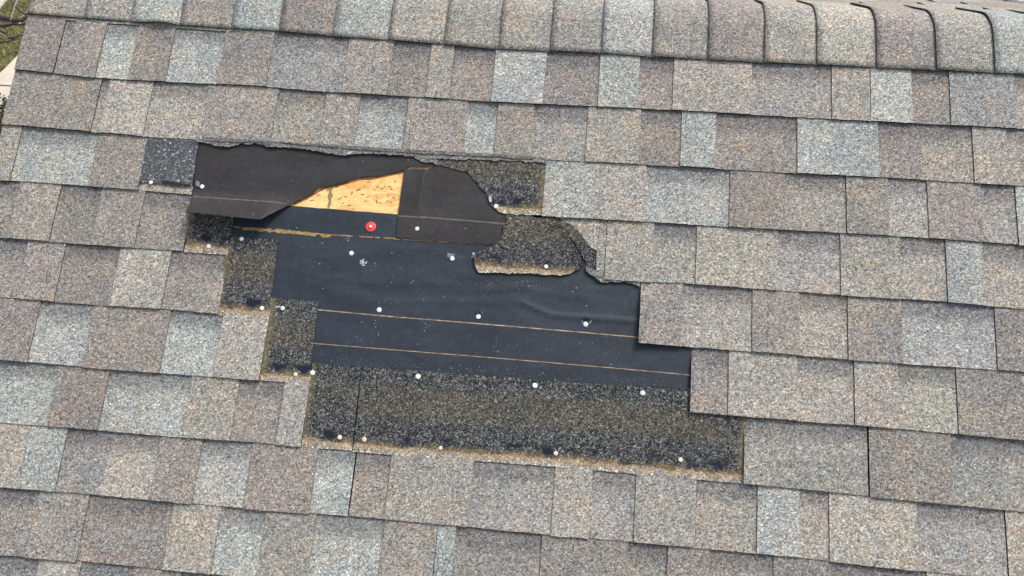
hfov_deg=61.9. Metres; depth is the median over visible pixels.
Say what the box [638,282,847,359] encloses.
roof shingle
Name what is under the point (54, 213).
roof shingle
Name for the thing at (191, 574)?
roof shingle
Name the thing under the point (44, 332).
roof shingle
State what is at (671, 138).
roof shingle
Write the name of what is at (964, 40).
ridge cap
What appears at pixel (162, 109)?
roof shingle
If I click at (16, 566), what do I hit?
roof shingle
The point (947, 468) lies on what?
roof shingle
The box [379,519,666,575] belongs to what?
roof shingle
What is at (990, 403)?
roof shingle
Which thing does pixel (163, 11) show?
ridge cap
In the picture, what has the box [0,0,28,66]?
ground
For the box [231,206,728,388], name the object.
underlayment
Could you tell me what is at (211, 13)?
ridge cap
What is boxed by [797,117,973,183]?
roof shingle
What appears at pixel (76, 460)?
roof shingle
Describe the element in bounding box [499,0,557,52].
ridge cap
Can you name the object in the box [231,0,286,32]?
ridge cap
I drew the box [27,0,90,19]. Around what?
ridge cap
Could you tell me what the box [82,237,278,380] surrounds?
roof shingle
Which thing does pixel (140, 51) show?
roof shingle
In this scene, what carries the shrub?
on the ground at (4, 45)
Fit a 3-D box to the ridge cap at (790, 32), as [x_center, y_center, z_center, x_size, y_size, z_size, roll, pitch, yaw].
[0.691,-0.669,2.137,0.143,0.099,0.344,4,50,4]
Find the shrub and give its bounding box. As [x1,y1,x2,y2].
[0,92,7,134]
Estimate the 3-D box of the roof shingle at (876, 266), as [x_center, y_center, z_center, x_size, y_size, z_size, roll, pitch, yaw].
[0.526,-0.079,1.941,0.893,0.013,0.169,4,77,4]
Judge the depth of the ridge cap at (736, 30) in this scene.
2.06 m
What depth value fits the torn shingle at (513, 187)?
2.01 m
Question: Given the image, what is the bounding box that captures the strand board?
[289,165,432,213]
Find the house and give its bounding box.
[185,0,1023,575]
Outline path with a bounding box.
[0,55,17,117]
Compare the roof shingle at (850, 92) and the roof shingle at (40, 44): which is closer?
the roof shingle at (850, 92)
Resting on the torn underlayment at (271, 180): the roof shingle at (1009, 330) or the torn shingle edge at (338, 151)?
the torn shingle edge at (338, 151)
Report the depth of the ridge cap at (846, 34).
2.04 m
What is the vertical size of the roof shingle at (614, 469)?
0.013 m
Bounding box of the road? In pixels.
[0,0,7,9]
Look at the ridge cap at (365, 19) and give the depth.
2.12 m
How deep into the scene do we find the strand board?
2.03 m
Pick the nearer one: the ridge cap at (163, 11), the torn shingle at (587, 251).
the torn shingle at (587, 251)
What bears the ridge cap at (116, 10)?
on the house
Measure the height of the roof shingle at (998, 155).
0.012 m
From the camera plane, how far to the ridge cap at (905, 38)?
2.03 m
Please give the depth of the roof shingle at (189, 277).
2.00 m
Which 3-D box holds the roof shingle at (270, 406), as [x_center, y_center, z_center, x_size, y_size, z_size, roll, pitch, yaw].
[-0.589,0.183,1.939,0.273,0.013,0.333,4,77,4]
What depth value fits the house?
2.39 m
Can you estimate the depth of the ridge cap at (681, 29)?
2.07 m
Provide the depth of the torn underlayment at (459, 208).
2.00 m
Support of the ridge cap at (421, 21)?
on the house
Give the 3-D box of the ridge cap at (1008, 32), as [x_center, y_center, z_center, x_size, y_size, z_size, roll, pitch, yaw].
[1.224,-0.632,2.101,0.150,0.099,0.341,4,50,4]
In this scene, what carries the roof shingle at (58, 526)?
on the house
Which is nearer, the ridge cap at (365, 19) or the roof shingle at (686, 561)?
the roof shingle at (686, 561)
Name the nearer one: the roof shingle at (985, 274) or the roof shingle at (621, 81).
the roof shingle at (985, 274)
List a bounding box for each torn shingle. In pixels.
[414,155,545,215]
[473,215,582,275]
[546,217,596,276]
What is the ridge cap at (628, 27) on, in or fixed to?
on the house
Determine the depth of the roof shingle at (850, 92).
2.01 m
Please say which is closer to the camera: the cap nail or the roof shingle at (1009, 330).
the roof shingle at (1009, 330)
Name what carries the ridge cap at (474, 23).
on the house
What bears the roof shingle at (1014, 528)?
on the house
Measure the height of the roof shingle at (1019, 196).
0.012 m
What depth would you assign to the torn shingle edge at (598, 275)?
1.94 m
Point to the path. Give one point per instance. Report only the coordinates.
(7, 73)
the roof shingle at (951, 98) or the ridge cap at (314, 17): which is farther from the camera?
the ridge cap at (314, 17)
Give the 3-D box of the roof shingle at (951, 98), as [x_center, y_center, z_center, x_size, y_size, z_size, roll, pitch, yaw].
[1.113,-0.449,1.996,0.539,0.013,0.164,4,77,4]
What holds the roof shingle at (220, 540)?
on the house
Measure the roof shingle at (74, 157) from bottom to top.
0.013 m
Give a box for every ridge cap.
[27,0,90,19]
[84,0,133,21]
[130,0,184,25]
[179,0,238,29]
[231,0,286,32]
[279,0,340,37]
[333,0,395,41]
[388,0,451,45]
[444,0,503,49]
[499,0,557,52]
[550,0,604,53]
[601,0,659,57]
[652,0,714,60]
[707,0,770,63]
[755,0,823,65]
[796,0,883,68]
[850,2,943,71]
[904,5,1000,73]
[955,7,1023,73]
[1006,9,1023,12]
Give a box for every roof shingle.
[0,125,198,190]
[0,181,102,244]
[0,238,120,305]
[0,297,94,365]
[0,360,191,437]
[0,423,160,499]
[0,487,173,568]
[0,555,182,575]
[1,70,102,131]
[14,14,66,73]
[54,17,454,98]
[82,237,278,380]
[90,183,192,250]
[91,78,408,149]
[109,213,233,313]
[149,363,360,515]
[162,503,385,575]
[181,298,318,446]
[182,572,224,575]
[349,366,745,547]
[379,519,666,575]
[403,97,796,173]
[450,46,831,118]
[542,160,845,232]
[561,218,946,301]
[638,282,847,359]
[667,545,925,575]
[690,348,853,424]
[695,479,756,553]
[743,417,867,495]
[756,485,1007,575]
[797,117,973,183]
[831,65,870,121]
[845,176,1017,244]
[847,296,996,369]
[853,361,957,433]
[868,426,1023,511]
[870,68,1023,128]
[926,572,967,575]
[944,240,1023,308]
[955,367,1023,440]
[971,127,1023,185]
[993,307,1023,371]
[1004,510,1023,575]
[1014,186,1023,245]
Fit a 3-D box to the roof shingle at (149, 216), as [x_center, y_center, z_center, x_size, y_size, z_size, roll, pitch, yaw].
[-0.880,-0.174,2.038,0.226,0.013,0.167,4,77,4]
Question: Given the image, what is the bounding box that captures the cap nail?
[366,222,375,231]
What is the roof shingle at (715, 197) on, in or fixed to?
on the house
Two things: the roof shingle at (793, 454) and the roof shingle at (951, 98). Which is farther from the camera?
the roof shingle at (951, 98)
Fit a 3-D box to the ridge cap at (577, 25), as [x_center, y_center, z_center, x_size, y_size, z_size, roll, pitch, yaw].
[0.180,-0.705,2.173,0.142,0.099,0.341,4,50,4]
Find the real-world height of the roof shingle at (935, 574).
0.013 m
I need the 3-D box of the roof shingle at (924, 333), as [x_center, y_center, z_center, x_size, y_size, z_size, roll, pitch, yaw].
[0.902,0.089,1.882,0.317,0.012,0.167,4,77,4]
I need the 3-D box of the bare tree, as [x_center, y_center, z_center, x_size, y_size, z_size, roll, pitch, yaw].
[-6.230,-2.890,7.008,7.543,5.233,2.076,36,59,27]
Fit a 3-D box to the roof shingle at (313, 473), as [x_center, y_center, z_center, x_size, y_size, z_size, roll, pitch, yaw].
[-0.565,0.324,1.905,0.445,0.014,0.332,4,77,4]
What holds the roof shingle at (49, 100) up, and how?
on the house
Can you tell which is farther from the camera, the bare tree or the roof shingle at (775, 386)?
the bare tree
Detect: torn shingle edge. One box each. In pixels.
[195,137,546,163]
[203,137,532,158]
[586,267,640,286]
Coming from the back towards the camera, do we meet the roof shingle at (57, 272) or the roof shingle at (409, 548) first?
the roof shingle at (57, 272)
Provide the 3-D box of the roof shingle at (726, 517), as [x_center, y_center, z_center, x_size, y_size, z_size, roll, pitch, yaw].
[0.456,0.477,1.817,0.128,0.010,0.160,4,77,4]
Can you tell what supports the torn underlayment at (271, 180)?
on the house
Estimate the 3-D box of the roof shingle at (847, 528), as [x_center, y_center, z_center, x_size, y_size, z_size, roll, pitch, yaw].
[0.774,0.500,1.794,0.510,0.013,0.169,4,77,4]
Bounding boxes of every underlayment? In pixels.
[186,142,433,219]
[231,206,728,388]
[396,164,532,244]
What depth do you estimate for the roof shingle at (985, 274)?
1.90 m
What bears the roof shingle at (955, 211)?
on the house
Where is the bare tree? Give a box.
[0,0,27,43]

